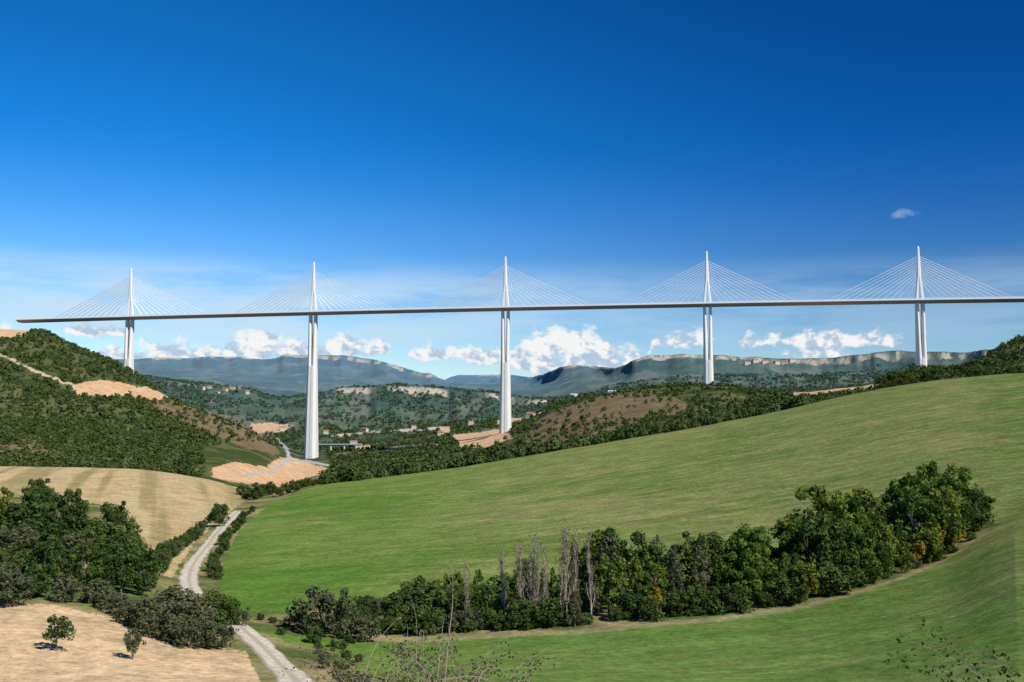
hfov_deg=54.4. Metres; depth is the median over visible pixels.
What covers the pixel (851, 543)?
broadleaf tree
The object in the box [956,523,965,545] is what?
autumn tree
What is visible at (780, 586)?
shrub
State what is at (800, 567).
broadleaf tree
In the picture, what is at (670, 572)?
willow tree
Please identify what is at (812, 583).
autumn tree
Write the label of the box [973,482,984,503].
broadleaf tree
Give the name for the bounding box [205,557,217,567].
hedge shrub
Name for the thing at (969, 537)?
shrub
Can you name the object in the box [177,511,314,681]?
dirt road
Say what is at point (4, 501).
oak tree
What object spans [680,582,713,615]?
shrub
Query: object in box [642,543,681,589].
broadleaf tree
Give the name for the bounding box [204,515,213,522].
hedge shrub
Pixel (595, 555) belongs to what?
broadleaf tree
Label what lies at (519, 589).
bare poplar tree
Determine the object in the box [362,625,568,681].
bramble
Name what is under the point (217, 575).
hedge shrub
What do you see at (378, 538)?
ground
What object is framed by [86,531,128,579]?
oak tree
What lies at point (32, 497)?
oak tree
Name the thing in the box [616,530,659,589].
broadleaf tree
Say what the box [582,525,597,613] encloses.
bare poplar tree
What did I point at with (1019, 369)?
oak tree
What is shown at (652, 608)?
shrub
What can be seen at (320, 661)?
weed clump
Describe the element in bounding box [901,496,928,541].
broadleaf tree
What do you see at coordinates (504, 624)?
shrub
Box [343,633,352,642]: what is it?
weed clump
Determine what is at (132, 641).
tree
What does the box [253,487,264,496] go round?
hedge shrub
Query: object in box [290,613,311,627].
shrub
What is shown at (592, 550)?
broadleaf tree
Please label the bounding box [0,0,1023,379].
sky
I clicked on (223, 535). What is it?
hedge shrub
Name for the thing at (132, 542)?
oak tree
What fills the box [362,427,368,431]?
farmhouse
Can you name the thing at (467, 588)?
bare poplar tree
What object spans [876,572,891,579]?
shrub
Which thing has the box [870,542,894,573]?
broadleaf tree
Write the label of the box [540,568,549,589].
poplar tree
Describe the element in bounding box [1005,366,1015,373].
oak tree
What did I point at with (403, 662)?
bramble
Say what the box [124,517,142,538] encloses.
oak tree
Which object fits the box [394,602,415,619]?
shrub
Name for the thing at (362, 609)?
shrub
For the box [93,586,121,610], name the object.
shrub
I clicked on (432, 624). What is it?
shrub
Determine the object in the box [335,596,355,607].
shrub
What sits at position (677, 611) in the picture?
shrub
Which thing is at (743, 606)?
shrub
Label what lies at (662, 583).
broadleaf tree
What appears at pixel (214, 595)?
shrub
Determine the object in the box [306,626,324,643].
shrub
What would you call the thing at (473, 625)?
shrub
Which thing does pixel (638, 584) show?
poplar tree
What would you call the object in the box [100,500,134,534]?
oak tree
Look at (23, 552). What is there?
oak tree
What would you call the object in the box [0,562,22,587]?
shrub
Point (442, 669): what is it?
bramble
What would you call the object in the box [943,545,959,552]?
shrub
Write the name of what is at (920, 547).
autumn tree
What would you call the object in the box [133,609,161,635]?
willow shrub
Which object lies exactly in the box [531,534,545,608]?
bare poplar tree
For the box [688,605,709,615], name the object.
shrub
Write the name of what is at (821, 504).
broadleaf tree
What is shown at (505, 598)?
bare poplar tree
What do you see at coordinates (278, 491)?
hedge shrub
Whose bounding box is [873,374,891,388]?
oak tree
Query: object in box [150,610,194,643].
willow shrub
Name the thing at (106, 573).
oak tree
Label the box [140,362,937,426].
woodland
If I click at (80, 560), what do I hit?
oak tree
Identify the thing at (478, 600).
shrub
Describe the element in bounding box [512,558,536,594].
broadleaf tree
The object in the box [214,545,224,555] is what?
hedge shrub
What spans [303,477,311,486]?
hedge shrub
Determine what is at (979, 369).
oak tree
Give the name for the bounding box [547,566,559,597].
poplar tree
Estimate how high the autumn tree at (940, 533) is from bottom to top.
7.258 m
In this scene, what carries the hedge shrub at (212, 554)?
on the ground
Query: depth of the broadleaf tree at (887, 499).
189.02 m
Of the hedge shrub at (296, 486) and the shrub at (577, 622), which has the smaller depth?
the shrub at (577, 622)
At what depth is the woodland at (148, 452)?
920.40 m
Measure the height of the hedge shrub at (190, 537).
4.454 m
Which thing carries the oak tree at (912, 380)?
on the ground
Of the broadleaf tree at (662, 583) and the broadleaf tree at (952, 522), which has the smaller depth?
the broadleaf tree at (662, 583)
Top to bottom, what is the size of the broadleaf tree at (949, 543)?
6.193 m
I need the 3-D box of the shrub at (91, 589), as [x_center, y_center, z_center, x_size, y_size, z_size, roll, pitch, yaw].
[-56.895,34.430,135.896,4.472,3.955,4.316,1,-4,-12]
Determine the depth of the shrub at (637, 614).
147.91 m
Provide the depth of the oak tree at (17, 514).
227.86 m
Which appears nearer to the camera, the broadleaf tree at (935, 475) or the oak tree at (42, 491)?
the broadleaf tree at (935, 475)
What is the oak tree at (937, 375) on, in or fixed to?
on the ground
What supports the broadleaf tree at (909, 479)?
on the ground
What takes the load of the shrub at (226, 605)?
on the ground
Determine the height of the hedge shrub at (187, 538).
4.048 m
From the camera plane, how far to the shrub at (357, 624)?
142.73 m
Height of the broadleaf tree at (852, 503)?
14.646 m
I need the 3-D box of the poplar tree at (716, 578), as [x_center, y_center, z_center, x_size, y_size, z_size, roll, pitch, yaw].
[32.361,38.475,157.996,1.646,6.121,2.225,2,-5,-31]
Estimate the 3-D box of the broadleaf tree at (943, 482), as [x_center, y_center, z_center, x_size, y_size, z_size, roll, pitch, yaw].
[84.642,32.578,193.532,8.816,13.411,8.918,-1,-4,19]
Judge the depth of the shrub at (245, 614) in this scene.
139.21 m
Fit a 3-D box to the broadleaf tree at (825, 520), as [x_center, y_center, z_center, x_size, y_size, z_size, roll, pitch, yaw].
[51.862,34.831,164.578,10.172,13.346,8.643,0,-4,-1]
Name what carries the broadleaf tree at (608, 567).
on the ground
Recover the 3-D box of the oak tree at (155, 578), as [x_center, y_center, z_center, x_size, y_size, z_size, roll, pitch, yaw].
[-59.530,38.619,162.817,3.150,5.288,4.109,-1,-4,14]
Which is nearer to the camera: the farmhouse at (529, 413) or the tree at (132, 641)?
the tree at (132, 641)
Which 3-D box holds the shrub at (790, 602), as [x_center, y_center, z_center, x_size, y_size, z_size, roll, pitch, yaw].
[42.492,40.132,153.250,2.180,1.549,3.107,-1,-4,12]
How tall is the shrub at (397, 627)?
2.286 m
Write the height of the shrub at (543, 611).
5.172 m
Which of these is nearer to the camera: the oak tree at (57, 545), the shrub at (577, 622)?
the shrub at (577, 622)
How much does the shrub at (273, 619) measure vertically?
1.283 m
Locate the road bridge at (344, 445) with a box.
[318,444,361,452]
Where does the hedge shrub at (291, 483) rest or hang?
on the ground
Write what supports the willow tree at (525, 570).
on the ground
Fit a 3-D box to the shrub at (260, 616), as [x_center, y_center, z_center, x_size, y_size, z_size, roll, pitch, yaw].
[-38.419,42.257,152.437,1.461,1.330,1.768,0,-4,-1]
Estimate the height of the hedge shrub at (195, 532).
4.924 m
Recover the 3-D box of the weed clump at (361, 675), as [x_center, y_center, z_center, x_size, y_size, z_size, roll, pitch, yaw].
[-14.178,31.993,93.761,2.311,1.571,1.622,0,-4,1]
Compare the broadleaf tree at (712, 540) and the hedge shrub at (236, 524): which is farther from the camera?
the hedge shrub at (236, 524)
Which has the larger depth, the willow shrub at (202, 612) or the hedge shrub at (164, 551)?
the hedge shrub at (164, 551)
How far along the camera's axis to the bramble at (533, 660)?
67.60 m
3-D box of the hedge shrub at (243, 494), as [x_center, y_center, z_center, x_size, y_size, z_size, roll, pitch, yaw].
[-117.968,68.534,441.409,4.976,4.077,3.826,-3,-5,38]
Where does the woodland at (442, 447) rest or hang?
on the ground
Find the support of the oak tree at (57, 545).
on the ground
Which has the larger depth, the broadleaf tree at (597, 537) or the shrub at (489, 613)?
the broadleaf tree at (597, 537)
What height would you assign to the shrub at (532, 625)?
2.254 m
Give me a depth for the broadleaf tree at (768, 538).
172.03 m
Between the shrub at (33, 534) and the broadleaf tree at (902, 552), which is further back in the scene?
the shrub at (33, 534)
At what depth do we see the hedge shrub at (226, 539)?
276.18 m
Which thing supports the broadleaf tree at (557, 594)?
on the ground
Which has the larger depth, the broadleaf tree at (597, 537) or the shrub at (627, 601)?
the broadleaf tree at (597, 537)
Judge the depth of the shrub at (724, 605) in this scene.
148.86 m
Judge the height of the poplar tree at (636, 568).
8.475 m
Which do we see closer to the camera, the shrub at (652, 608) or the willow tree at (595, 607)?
the shrub at (652, 608)
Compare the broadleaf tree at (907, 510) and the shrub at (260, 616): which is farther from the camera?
the broadleaf tree at (907, 510)
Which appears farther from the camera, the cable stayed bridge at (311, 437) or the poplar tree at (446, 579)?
the cable stayed bridge at (311, 437)
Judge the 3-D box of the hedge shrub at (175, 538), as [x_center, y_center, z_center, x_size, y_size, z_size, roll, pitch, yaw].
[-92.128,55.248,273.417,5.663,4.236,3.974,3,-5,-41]
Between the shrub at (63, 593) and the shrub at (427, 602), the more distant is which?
the shrub at (427, 602)
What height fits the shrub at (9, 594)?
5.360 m
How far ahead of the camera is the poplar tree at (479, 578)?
164.29 m
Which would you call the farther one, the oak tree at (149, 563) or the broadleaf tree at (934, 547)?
the broadleaf tree at (934, 547)
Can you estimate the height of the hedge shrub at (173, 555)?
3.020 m
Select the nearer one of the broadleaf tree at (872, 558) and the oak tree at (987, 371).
the broadleaf tree at (872, 558)
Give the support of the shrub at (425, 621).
on the ground
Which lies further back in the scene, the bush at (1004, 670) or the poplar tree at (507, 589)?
the poplar tree at (507, 589)
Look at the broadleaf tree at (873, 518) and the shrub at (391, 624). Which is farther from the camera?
the broadleaf tree at (873, 518)
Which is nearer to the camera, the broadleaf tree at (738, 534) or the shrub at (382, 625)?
the shrub at (382, 625)
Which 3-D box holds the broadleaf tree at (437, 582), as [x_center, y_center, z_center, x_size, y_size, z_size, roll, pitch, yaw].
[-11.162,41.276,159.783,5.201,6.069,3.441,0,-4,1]
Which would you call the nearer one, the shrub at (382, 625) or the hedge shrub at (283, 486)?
the shrub at (382, 625)
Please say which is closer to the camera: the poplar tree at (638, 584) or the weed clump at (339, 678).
the weed clump at (339, 678)
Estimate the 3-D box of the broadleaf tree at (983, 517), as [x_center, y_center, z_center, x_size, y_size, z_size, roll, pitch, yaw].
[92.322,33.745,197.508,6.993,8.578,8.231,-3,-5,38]
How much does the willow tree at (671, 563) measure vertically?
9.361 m
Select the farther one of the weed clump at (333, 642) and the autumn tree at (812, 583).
the autumn tree at (812, 583)
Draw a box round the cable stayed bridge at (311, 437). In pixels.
[15,246,1023,458]
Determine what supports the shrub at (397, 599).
on the ground
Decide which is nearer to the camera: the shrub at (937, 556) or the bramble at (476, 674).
the bramble at (476, 674)
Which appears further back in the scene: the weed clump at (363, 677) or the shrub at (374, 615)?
the shrub at (374, 615)
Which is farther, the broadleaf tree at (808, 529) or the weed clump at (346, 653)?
the broadleaf tree at (808, 529)
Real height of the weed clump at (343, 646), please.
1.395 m
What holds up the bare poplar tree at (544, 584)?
on the ground
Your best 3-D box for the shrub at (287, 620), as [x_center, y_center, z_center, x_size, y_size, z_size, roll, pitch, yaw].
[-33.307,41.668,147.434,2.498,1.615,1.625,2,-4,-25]
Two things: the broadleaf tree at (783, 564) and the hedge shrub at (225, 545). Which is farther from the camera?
the hedge shrub at (225, 545)
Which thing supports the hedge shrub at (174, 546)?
on the ground
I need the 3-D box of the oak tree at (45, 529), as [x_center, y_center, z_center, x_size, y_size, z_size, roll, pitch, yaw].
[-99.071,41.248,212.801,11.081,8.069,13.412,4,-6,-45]
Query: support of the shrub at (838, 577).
on the ground
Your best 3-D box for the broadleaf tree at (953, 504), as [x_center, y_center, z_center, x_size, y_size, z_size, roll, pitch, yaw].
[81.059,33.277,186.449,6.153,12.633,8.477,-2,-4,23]
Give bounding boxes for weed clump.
[314,642,321,648]
[317,656,329,668]
[319,651,330,658]
[329,639,338,647]
[330,661,348,672]
[333,672,347,681]
[338,641,349,649]
[340,649,352,657]
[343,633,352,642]
[350,672,372,681]
[354,654,363,661]
[358,674,370,681]
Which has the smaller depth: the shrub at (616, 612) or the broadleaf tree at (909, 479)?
the shrub at (616, 612)
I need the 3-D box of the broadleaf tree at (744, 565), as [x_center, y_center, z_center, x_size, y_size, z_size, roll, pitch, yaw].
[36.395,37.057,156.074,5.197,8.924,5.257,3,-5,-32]
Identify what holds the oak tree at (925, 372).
on the ground
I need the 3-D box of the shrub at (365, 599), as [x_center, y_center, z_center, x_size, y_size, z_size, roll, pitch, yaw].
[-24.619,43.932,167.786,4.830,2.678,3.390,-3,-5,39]
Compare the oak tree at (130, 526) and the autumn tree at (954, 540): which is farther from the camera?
the oak tree at (130, 526)
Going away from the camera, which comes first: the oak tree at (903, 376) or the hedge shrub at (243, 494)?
the hedge shrub at (243, 494)
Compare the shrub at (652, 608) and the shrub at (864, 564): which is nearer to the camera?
the shrub at (652, 608)
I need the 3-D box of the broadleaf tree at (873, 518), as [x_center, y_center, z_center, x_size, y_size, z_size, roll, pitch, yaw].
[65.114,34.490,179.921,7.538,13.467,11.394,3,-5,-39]
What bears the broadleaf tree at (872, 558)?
on the ground
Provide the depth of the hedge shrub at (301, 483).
466.00 m
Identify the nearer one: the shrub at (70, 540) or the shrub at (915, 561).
the shrub at (915, 561)
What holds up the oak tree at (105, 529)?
on the ground
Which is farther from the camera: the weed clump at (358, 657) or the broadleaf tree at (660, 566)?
the broadleaf tree at (660, 566)
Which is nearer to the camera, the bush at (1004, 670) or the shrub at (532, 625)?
the bush at (1004, 670)
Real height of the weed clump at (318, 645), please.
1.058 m
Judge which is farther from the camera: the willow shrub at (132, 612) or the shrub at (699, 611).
the shrub at (699, 611)
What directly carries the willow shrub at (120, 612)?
on the ground
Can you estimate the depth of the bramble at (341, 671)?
67.36 m
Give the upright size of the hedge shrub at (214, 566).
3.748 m
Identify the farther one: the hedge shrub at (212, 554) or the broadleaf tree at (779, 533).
the hedge shrub at (212, 554)
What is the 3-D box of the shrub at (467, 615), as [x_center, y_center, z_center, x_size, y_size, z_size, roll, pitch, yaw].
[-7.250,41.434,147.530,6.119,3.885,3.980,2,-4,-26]
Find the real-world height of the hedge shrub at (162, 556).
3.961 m
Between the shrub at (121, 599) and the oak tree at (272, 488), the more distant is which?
the oak tree at (272, 488)
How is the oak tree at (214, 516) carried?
on the ground
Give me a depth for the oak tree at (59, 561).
149.32 m
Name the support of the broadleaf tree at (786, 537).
on the ground
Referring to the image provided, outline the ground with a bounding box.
[0,328,1023,681]
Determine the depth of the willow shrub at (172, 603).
120.35 m
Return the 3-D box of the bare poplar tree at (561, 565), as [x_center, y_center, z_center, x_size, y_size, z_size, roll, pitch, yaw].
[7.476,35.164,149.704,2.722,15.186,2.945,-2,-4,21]
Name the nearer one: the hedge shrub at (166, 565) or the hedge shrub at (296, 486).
the hedge shrub at (166, 565)
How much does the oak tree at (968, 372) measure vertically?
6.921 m
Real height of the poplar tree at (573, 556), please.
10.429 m
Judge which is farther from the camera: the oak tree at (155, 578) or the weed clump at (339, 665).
the oak tree at (155, 578)
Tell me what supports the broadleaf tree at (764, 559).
on the ground
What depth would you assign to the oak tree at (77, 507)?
221.38 m
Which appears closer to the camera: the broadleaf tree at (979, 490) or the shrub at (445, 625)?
the shrub at (445, 625)
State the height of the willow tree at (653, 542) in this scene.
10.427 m
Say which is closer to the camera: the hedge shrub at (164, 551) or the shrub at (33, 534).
the shrub at (33, 534)
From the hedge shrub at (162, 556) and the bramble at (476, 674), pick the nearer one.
the bramble at (476, 674)
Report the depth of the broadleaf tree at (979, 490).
203.73 m
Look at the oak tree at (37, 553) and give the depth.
147.31 m
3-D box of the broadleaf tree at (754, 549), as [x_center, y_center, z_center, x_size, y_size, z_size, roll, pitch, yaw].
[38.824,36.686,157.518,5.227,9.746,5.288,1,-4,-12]
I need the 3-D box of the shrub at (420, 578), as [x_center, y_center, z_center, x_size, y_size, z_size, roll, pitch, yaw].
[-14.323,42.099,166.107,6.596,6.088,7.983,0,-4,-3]
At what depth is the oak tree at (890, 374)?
543.27 m
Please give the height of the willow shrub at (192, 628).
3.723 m
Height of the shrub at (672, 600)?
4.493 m
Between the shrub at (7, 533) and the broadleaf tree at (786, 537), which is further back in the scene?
the shrub at (7, 533)
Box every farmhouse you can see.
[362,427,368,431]
[526,412,535,418]
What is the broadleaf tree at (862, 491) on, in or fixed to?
on the ground
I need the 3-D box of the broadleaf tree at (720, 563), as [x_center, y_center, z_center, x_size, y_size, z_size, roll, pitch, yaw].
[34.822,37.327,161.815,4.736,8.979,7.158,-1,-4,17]
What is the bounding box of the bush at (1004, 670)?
[874,615,1020,681]
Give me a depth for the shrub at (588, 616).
146.72 m
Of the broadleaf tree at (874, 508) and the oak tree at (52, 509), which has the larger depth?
the oak tree at (52, 509)
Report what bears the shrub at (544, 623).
on the ground
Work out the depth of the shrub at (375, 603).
160.78 m
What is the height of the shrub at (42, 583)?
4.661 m
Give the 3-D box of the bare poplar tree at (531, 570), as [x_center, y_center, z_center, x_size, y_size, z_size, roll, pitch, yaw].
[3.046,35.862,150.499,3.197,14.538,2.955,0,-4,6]
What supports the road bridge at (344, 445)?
on the ground
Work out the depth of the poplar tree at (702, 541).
163.04 m
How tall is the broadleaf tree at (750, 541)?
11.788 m
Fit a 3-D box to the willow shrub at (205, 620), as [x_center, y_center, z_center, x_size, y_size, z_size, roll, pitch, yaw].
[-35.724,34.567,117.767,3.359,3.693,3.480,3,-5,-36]
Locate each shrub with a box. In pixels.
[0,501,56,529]
[0,525,29,552]
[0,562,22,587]
[0,568,36,606]
[4,524,40,550]
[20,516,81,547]
[22,566,51,597]
[48,532,94,558]
[48,573,84,603]
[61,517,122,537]
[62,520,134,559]
[79,578,112,603]
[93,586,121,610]
[104,593,137,617]
[111,601,137,624]
[123,592,175,626]
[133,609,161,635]
[134,585,198,635]
[144,588,220,635]
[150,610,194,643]
[154,542,171,554]
[154,552,170,566]
[158,548,171,565]
[159,563,168,571]
[163,540,179,551]
[168,534,185,543]
[170,540,182,555]
[170,549,176,557]
[172,618,209,648]
[176,602,217,637]
[181,534,191,546]
[182,531,194,544]
[185,527,199,540]
[193,620,239,649]
[195,521,206,530]
[197,617,221,642]
[199,589,225,614]
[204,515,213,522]
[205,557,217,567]
[205,562,222,577]
[207,594,240,625]
[208,552,217,558]
[212,572,224,579]
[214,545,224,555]
[217,531,230,541]
[219,540,229,550]
[222,537,229,545]
[222,606,253,625]
[233,522,239,529]
[236,485,248,494]
[236,517,244,525]
[238,511,247,517]
[240,491,250,498]
[249,506,255,511]
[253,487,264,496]
[257,613,264,619]
[267,617,278,622]
[274,627,288,635]
[275,488,285,495]
[278,617,293,625]
[279,483,288,489]
[284,585,356,634]
[285,479,295,489]
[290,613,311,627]
[291,483,300,491]
[294,479,306,488]
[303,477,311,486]
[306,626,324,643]
[327,606,360,630]
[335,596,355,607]
[335,614,383,641]
[352,595,374,607]
[353,604,376,614]
[364,611,383,624]
[366,598,386,615]
[373,622,385,631]
[382,590,415,611]
[382,606,401,621]
[382,613,403,631]
[384,621,405,634]
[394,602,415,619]
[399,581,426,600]
[402,615,422,631]
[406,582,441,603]
[407,608,443,635]
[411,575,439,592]
[413,588,459,625]
[420,620,445,633]
[440,619,453,632]
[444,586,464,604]
[446,607,483,631]
[458,590,496,623]
[459,619,478,633]
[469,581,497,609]
[480,620,490,629]
[482,608,503,629]
[490,614,513,630]
[493,592,524,616]
[504,597,535,628]
[520,615,541,629]
[521,597,572,627]
[539,619,553,627]
[563,611,589,625]
[581,613,593,624]
[605,605,630,620]
[611,590,659,618]
[623,609,640,619]
[637,596,667,620]
[660,589,692,617]
[668,607,686,616]
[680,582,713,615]
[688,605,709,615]
[702,586,736,614]
[709,598,738,613]
[719,582,755,612]
[750,591,782,607]
[761,571,810,605]
[781,596,794,604]
[797,594,807,601]
[810,560,867,595]
[812,584,836,595]
[836,559,881,584]
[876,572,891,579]
[906,558,923,568]
[924,546,947,561]
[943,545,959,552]
[960,531,979,540]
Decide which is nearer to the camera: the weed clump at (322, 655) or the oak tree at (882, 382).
the weed clump at (322, 655)
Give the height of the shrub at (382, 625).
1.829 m
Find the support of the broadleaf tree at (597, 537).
on the ground
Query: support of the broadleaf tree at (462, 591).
on the ground
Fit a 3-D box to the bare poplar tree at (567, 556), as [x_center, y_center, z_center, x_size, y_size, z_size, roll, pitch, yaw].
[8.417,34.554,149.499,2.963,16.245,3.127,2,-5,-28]
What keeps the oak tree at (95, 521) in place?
on the ground
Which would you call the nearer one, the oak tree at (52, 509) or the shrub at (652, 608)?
the shrub at (652, 608)
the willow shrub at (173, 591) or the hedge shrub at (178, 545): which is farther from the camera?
the hedge shrub at (178, 545)
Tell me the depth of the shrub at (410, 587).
163.99 m
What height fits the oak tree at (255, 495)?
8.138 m
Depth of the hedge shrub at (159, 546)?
231.04 m
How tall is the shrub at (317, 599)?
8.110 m
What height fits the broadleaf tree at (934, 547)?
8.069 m
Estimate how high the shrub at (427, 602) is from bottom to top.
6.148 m
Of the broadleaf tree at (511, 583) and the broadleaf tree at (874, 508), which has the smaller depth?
the broadleaf tree at (511, 583)
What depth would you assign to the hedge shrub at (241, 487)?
465.16 m
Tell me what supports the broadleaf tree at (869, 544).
on the ground
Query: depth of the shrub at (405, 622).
148.03 m
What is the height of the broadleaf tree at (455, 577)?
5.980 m
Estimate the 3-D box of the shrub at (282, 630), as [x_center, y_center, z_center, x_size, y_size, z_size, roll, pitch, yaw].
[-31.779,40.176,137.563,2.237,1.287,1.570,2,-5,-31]
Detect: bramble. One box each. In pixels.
[282,628,461,681]
[285,596,500,681]
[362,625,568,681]
[414,662,530,681]
[427,652,542,681]
[435,567,462,681]
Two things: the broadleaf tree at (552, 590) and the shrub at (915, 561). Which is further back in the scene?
the shrub at (915, 561)
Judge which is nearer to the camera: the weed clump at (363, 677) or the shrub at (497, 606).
the weed clump at (363, 677)
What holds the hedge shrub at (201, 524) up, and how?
on the ground
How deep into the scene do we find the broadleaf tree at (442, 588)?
153.41 m
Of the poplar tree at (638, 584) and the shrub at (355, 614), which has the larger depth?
the poplar tree at (638, 584)
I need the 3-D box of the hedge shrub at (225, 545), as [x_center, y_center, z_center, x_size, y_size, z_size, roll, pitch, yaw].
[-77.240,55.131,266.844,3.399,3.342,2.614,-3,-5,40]
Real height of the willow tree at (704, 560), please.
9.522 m
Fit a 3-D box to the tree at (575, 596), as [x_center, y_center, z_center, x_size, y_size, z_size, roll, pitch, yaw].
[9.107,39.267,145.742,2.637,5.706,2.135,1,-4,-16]
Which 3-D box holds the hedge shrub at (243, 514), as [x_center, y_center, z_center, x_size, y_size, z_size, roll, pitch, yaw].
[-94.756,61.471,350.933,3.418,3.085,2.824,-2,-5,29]
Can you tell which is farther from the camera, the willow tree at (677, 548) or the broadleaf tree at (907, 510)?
the broadleaf tree at (907, 510)
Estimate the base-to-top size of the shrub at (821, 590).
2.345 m
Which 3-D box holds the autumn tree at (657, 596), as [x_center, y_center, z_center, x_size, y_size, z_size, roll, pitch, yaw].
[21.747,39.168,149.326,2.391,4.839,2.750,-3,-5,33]
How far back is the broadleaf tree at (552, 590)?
152.28 m
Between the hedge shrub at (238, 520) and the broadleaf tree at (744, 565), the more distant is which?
the hedge shrub at (238, 520)
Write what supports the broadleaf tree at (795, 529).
on the ground
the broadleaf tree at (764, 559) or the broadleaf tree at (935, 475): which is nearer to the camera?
the broadleaf tree at (764, 559)
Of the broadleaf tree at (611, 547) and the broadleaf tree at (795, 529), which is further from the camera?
the broadleaf tree at (795, 529)
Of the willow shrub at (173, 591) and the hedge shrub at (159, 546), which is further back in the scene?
the hedge shrub at (159, 546)
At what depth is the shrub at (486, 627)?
147.09 m
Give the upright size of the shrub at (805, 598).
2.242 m
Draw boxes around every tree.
[0,487,15,514]
[0,545,25,567]
[15,548,37,572]
[20,478,53,523]
[22,478,55,505]
[23,539,58,578]
[36,541,66,571]
[41,614,76,650]
[43,492,69,537]
[51,547,76,586]
[57,488,89,533]
[66,542,103,591]
[85,548,122,589]
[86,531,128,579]
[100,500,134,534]
[101,541,143,592]
[113,533,151,583]
[121,549,165,595]
[123,626,145,659]
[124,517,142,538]
[141,566,158,591]
[208,503,229,526]
[247,482,261,499]
[264,481,275,494]
[429,579,450,607]
[431,586,451,617]
[443,575,449,588]
[449,571,463,589]
[449,581,475,619]
[458,553,474,608]
[471,569,483,589]
[487,572,541,605]
[496,544,511,618]
[504,581,512,593]
[511,537,529,612]
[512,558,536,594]
[514,562,534,605]
[523,532,542,613]
[523,578,531,599]
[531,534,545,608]
[531,579,555,617]
[539,535,551,598]
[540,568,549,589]
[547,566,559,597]
[550,572,581,612]
[553,525,570,619]
[556,520,576,612]
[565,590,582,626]
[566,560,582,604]
[567,525,584,605]
[567,541,582,577]
[573,552,612,605]
[577,545,600,598]
[578,526,629,581]
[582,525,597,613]
[584,560,606,613]
[592,555,629,607]
[596,533,630,604]
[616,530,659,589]
[629,553,642,591]
[633,574,643,595]
[639,562,669,608]
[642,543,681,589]
[644,534,664,564]
[647,586,662,606]
[662,548,684,595]
[664,552,682,592]
[667,544,685,589]
[676,531,729,586]
[689,532,710,592]
[689,545,712,592]
[710,564,721,589]
[711,542,739,587]
[718,526,773,586]
[722,550,764,598]
[729,522,750,585]
[741,542,778,598]
[749,525,773,558]
[754,543,773,588]
[760,527,784,566]
[768,531,807,579]
[772,515,823,560]
[774,552,798,596]
[781,519,833,581]
[782,517,823,574]
[784,482,854,541]
[788,560,819,594]
[795,511,859,587]
[798,564,816,593]
[815,517,869,569]
[833,495,870,554]
[844,487,900,520]
[846,511,882,560]
[854,494,904,565]
[856,549,882,583]
[863,500,912,554]
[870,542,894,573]
[872,520,898,569]
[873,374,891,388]
[875,491,916,522]
[880,472,940,525]
[884,370,900,387]
[885,488,943,564]
[892,370,914,384]
[896,540,914,571]
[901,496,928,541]
[905,375,917,383]
[910,533,925,565]
[912,460,947,506]
[913,496,960,541]
[917,367,934,381]
[918,520,943,562]
[922,474,973,530]
[925,523,945,549]
[928,368,943,380]
[929,485,961,534]
[938,463,981,519]
[939,524,957,545]
[946,522,957,545]
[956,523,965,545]
[958,489,996,531]
[961,366,974,376]
[965,489,985,518]
[973,364,984,375]
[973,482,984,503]
[982,366,992,374]
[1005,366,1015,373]
[1014,365,1023,372]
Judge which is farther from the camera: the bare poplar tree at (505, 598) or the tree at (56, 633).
the bare poplar tree at (505, 598)
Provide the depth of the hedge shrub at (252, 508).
374.32 m
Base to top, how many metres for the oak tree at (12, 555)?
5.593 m
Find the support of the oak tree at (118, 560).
on the ground
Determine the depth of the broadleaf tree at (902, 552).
171.57 m
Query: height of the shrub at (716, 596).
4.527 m
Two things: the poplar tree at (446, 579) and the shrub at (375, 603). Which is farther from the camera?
the poplar tree at (446, 579)
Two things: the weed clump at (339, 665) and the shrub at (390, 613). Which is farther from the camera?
the shrub at (390, 613)
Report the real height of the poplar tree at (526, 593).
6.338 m
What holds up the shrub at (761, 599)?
on the ground
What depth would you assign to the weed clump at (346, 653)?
126.69 m
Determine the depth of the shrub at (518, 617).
145.94 m
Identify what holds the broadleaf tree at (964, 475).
on the ground
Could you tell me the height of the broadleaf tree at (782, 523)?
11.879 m
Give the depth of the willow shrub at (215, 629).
115.45 m
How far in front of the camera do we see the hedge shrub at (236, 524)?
313.34 m
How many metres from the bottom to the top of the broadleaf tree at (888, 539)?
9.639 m
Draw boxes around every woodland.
[0,328,1023,470]
[0,371,1023,487]
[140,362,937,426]
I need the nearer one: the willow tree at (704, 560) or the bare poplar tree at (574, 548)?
the bare poplar tree at (574, 548)
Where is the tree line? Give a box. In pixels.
[317,393,809,483]
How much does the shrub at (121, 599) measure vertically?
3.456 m
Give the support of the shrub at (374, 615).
on the ground

